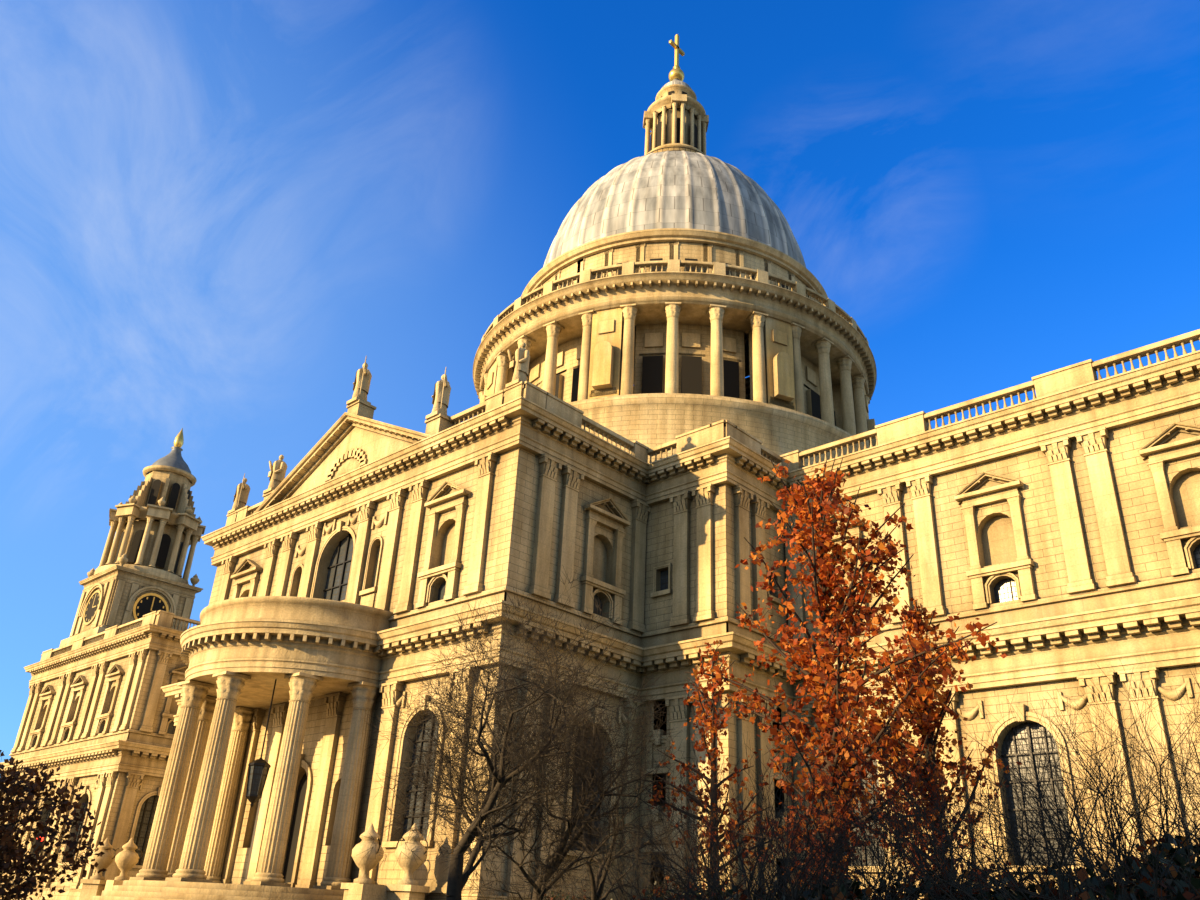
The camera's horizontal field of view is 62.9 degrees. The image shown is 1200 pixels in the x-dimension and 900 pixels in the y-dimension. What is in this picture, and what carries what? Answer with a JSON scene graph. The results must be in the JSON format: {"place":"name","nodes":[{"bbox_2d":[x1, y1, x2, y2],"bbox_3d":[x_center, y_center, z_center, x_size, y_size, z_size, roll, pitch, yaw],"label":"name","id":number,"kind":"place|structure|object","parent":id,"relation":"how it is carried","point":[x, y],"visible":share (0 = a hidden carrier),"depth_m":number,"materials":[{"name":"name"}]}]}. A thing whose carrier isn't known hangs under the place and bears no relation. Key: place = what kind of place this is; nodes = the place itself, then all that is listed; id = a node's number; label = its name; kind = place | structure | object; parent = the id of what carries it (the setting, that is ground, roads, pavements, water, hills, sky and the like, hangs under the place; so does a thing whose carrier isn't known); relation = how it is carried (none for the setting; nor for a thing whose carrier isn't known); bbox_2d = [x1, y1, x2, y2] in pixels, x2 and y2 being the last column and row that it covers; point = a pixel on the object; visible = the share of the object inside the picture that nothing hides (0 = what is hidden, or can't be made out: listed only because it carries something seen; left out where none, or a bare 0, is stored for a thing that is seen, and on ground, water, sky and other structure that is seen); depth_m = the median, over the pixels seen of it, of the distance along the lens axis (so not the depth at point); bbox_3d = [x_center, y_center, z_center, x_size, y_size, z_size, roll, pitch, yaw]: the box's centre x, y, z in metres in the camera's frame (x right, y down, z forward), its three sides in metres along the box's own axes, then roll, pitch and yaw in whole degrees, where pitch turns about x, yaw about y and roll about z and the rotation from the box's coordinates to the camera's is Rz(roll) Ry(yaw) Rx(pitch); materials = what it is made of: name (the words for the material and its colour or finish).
{"place":"outdoors","nodes":[
{"label":"outdoors","id":0,"kind":"place"},
{"bbox_2d":[91,596,426,899],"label":"portico","id":1,"kind":"structure","parent":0,"point":[243,658],"depth_m":59.71,"materials":[{"name":"stone"}]},
{"bbox_2d":[0,0,1199,762],"label":"sky","id":2,"kind":"structure","parent":0,"point":[213,213],"materials":[{"name":"blue"}]},
{"bbox_3d":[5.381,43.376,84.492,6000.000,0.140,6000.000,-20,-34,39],"label":"ground","id":3,"kind":"structure","parent":0,"visible":0},
{"bbox_2d":[26,832,47,894],"bbox_3d":[-28.201,21.443,48.417,0.487,4.793,0.504,-20,-34,39],"label":"pedestrian signal","id":4,"kind":"object","parent":3,"relation":"on","point":[38,844],"visible":0.3,"depth_m":49.11,"materials":[{"name":"black metal"}]},
{"bbox_2d":[0,750,109,899],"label":"tree","id":5,"kind":"object","parent":3,"relation":"on","point":[9,851],"visible":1,"depth_m":32.66,"materials":[{"name":"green plant"}]},
{"bbox_2d":[79,837,115,899],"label":"urn","id":6,"kind":"object","parent":3,"relation":"on","point":[95,884],"visible":0.88,"depth_m":76.08,"materials":[{"name":"stone"}]},
{"bbox_2d":[114,838,141,880],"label":"urn","id":7,"kind":"object","parent":3,"relation":"on","point":[127,858],"visible":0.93,"depth_m":75.44,"materials":[{"name":"stone"}]},
{"bbox_2d":[341,823,383,899],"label":"urn","id":8,"kind":"object","parent":3,"relation":"on","point":[364,864],"visible":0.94,"depth_m":51.90,"materials":[{"name":"stone"}]},
{"bbox_2d":[385,824,429,899],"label":"urn","id":9,"kind":"object","parent":3,"relation":"on","point":[406,887],"visible":0.94,"depth_m":50.36,"materials":[{"name":"stone"}]},
{"bbox_2d":[356,567,666,899],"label":"bare tree","id":10,"kind":"object","parent":3,"relation":"on","point":[477,830],"visible":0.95,"depth_m":33.60,"materials":[{"name":"brown plant"}]},
{"bbox_2d":[480,853,616,899],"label":"shrub","id":11,"kind":"object","parent":3,"relation":"on","point":[561,892],"visible":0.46,"depth_m":45.07,"materials":[{"name":"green plant"}]},
{"bbox_2d":[438,677,711,899],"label":"bare tree","id":12,"kind":"object","parent":3,"relation":"on","point":[541,888],"visible":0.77,"depth_m":36.95,"materials":[{"name":"brown plant"}]},
{"bbox_2d":[0,329,1199,899],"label":"cathedral","id":13,"kind":"structure","parent":3,"relation":"on","point":[1054,533],"depth_m":60.09,"materials":[{"name":"stone"}]},
{"bbox_2d":[57,428,205,653],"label":"tower","id":14,"kind":"structure","parent":13,"relation":"on","point":[157,528],"depth_m":138.05,"materials":[{"name":"stone"}]},
{"bbox_2d":[227,474,249,513],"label":"corner statue","id":15,"kind":"object","parent":13,"relation":"on","point":[241,495],"visible":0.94,"depth_m":86.18,"materials":[{"name":"stone"}]},
{"bbox_2d":[252,399,458,520],"bbox_3d":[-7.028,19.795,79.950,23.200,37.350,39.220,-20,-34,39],"label":"pediment","id":16,"kind":"structure","parent":13,"relation":"on","point":[356,436],"depth_m":75.02,"materials":[{"name":"stone"}]},
{"bbox_2d":[263,455,286,493],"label":"pediment statue","id":17,"kind":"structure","parent":16,"relation":"on","point":[277,472],"depth_m":81.15,"materials":[{"name":"stone"}]},
{"bbox_2d":[346,356,371,404],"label":"statue apex","id":18,"kind":"object","parent":16,"relation":"on","point":[361,383],"visible":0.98,"depth_m":76.47,"materials":[{"name":"stone"}]},
{"bbox_2d":[425,368,450,419],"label":"pediment statue","id":19,"kind":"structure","parent":16,"relation":"on","point":[441,396],"depth_m":67.71,"materials":[{"name":"stone"}]},
{"bbox_2d":[505,342,529,387],"bbox_3d":[-5.231,-5.511,64.167,1.592,3.496,1.228,-20,-34,39],"label":"corner statue","id":20,"kind":"object","parent":13,"relation":"on","point":[519,362],"visible":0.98,"depth_m":63.79,"materials":[{"name":"stone"}]},
{"bbox_2d":[473,34,876,465],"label":"dome","id":21,"kind":"structure","parent":13,"relation":"on","point":[675,282],"depth_m":92.83,"materials":[{"name":"beige stone"}]},
{"bbox_2d":[519,739,706,899],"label":"bare shrub","id":22,"kind":"object","parent":3,"relation":"on","point":[599,892],"visible":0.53,"depth_m":40.98,"materials":[{"name":"brown plant"}]},
{"bbox_2d":[572,854,698,899],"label":"shrub","id":23,"kind":"object","parent":3,"relation":"on","point":[608,897],"visible":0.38,"depth_m":45.44,"materials":[{"name":"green plant"}]},
{"bbox_2d":[557,798,811,899],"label":"shrub","id":24,"kind":"object","parent":3,"relation":"on","point":[659,894],"visible":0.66,"depth_m":28.41,"materials":[{"name":"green plant"}]},
{"bbox_2d":[646,640,795,896],"bbox_3d":[4.553,13.829,38.626,4.941,12.876,5.184,-20,-34,39],"label":"autumn tree","id":25,"kind":"object","parent":3,"relation":"on","point":[712,724],"visible":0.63,"depth_m":39.09,"materials":[{"name":"orange plant"}]},
{"bbox_2d":[517,731,958,899],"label":"shrub","id":26,"kind":"object","parent":3,"relation":"on","point":[734,889],"visible":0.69,"depth_m":15.16,"materials":[{"name":"brown plant"}]},
{"bbox_2d":[618,731,1069,899],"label":"shrub","id":27,"kind":"object","parent":3,"relation":"on","point":[834,893],"visible":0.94,"depth_m":12.62,"materials":[{"name":"brown plant"}]},
{"bbox_2d":[685,457,1007,888],"bbox_3d":[7.080,7.541,29.006,7.816,15.960,10.575,7,-26,-9],"label":"autumn tree","id":28,"kind":"object","parent":3,"relation":"on","point":[822,679],"visible":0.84,"depth_m":28.73,"materials":[{"name":"orange plant"}]},
{"bbox_2d":[670,763,1092,899],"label":"shrub","id":29,"kind":"object","parent":3,"relation":"on","point":[862,880],"visible":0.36,"depth_m":15.97,"materials":[{"name":"brown plant"}]},
{"bbox_2d":[850,598,1022,889],"bbox_3d":[10.032,10.619,30.947,4.798,12.412,5.432,13,-28,-19],"label":"autumn tree","id":30,"kind":"object","parent":3,"relation":"on","point":[910,616],"visible":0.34,"depth_m":31.16,"materials":[{"name":"orange plant"}]},
{"bbox_2d":[747,727,1199,899],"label":"shrub","id":31,"kind":"object","parent":3,"relation":"on","point":[928,895],"visible":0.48,"depth_m":13.38,"materials":[{"name":"brown plant"}]},
{"bbox_2d":[758,682,1199,899],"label":"shrub","id":32,"kind":"object","parent":3,"relation":"on","point":[1161,881],"visible":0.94,"depth_m":10.91,"materials":[{"name":"brown plant"}]},
{"bbox_2d":[834,658,1199,899],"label":"shrub","id":33,"kind":"object","parent":3,"relation":"on","point":[1171,850],"visible":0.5,"depth_m":13.16,"materials":[{"name":"brown plant"}]},
{"bbox_2d":[953,670,1199,899],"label":"shrub","id":34,"kind":"object","parent":3,"relation":"on","point":[1118,860],"visible":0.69,"depth_m":10.71,"materials":[{"name":"brown plant"}]},
{"bbox_2d":[970,688,1199,890],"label":"shrub","id":35,"kind":"object","parent":3,"relation":"on","point":[1169,803],"visible":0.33,"depth_m":15.12,"materials":[{"name":"brown plant"}]}
]}

